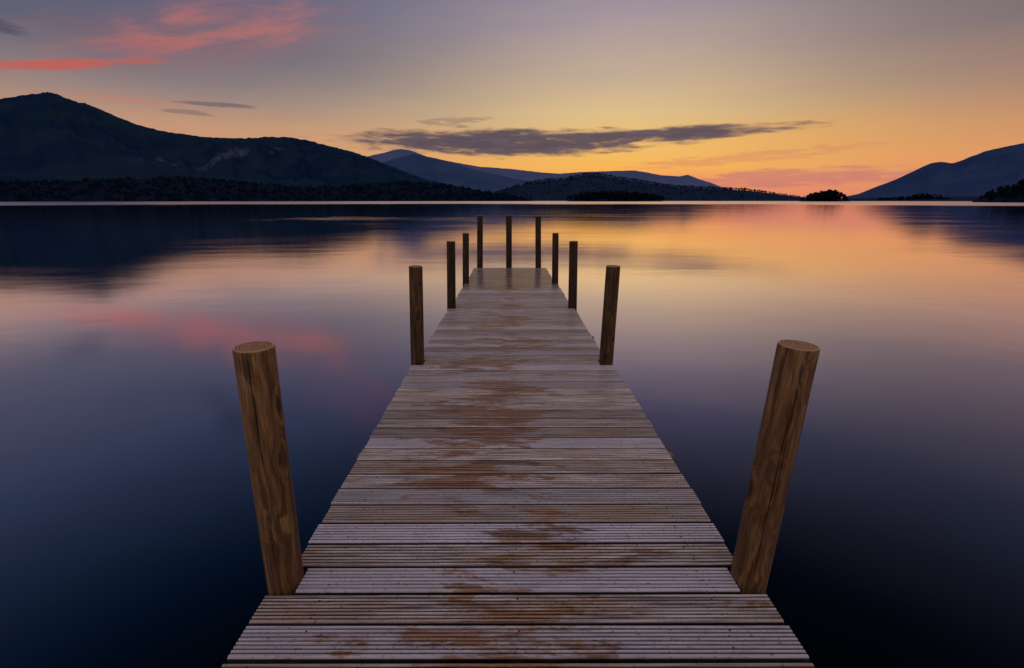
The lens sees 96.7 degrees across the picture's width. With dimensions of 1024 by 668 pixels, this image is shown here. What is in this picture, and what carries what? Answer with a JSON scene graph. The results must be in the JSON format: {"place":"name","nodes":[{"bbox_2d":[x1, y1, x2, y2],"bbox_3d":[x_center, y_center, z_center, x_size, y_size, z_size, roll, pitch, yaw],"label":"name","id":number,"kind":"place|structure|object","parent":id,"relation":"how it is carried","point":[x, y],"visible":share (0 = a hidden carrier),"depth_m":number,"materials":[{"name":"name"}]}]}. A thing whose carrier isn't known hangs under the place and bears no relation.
{"place":"outdoors","nodes":[
{"label":"outdoors","id":0,"kind":"place"},
{"bbox_2d":[0,92,482,191],"bbox_3d":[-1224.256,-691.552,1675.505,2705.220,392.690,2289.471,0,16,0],"label":"hill","id":1,"kind":"structure","parent":0,"point":[48,136],"depth_m":1509.27,"materials":[{"name":"blue"}]},
{"bbox_2d":[0,178,532,201],"bbox_3d":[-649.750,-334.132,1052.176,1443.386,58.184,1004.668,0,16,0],"label":"hill","id":2,"kind":"structure","parent":0,"point":[98,195],"depth_m":1037.31,"materials":[{"name":"black plant"}]},
{"bbox_2d":[0,175,526,201],"bbox_3d":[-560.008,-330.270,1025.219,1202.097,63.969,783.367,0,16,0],"label":"woodland","id":3,"kind":"object","parent":2,"relation":"on","point":[201,196],"visible":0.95,"depth_m":1045.04,"materials":[{"name":"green plant"}]},
{"bbox_2d":[367,149,477,167],"bbox_3d":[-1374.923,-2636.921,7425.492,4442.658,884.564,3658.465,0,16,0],"label":"hill","id":4,"kind":"structure","parent":0,"point":[387,156],"depth_m":7933.11,"materials":[{"name":"blue"}]},
{"bbox_2d":[382,154,532,192],"bbox_3d":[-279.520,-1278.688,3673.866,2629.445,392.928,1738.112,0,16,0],"label":"hill","id":5,"kind":"structure","parent":0,"point":[436,170],"depth_m":3668.57,"materials":[{"name":"blue"}]},
{"bbox_2d":[0,201,1023,667],"bbox_3d":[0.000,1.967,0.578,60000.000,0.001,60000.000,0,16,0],"label":"water","id":6,"kind":"structure","parent":0,"point":[128,531],"depth_m":5.31,"materials":[{"name":"liquid"}]},
{"bbox_2d":[221,215,819,667],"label":"jetty","id":7,"kind":"object","parent":6,"relation":"in","point":[515,491],"visible":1,"depth_m":2.14,"materials":[{"name":"wood"}]},
{"bbox_2d":[0,0,1023,197],"label":"sky","id":8,"kind":"structure","parent":0,"point":[802,98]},
{"bbox_2d":[468,166,728,189],"bbox_3d":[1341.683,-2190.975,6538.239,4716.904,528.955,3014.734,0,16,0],"label":"hill","id":9,"kind":"structure","parent":0,"point":[686,180],"depth_m":6912.62,"materials":[{"name":"blue"}]},
{"bbox_2d":[602,200,640,200],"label":"island","id":10,"kind":"structure","parent":0,"point":[622,200],"depth_m":912.49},
{"bbox_2d":[566,190,664,200],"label":"woodland","id":11,"kind":"object","parent":10,"relation":"on","point":[621,195],"visible":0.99,"depth_m":900.97,"materials":[{"name":"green plant"}]},
{"bbox_2d":[499,175,979,200],"bbox_3d":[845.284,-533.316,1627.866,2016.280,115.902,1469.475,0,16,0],"label":"hill","id":12,"kind":"structure","parent":0,"point":[608,184],"depth_m":1632.20,"materials":[{"name":"plant"}]},
{"bbox_2d":[497,172,800,200],"bbox_3d":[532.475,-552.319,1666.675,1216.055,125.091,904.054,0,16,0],"label":"woodland","id":13,"kind":"object","parent":12,"relation":"on","point":[621,178],"visible":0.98,"depth_m":1854.70,"materials":[{"name":"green plant"}]},
{"bbox_2d":[847,143,1023,197],"bbox_3d":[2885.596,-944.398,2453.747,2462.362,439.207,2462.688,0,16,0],"label":"hill","id":14,"kind":"structure","parent":0,"point":[982,173],"depth_m":2412.50,"materials":[{"name":"blue"}]},
{"bbox_2d":[972,191,1023,201],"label":"hill","id":15,"kind":"structure","parent":0,"point":[999,199],"depth_m":484.76,"materials":[{"name":"black plant"}]},
{"bbox_2d":[979,179,1023,201],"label":"woodland","id":16,"kind":"object","parent":15,"relation":"on","point":[1015,190],"visible":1,"depth_m":499.97,"materials":[{"name":"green plant"}]},
{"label":"island","id":17,"kind":"structure","parent":0,"visible":0},
{"bbox_2d":[800,189,847,200],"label":"woodland","id":18,"kind":"object","parent":17,"relation":"on","point":[830,195],"visible":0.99,"depth_m":851.90,"materials":[{"name":"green plant"}]},
{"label":"island","id":19,"kind":"structure","parent":0,"visible":0},
{"bbox_2d":[878,193,949,199],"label":"woodland","id":20,"kind":"object","parent":19,"relation":"on","point":[923,196],"visible":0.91,"depth_m":1192.45,"materials":[{"name":"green plant"}]}
]}

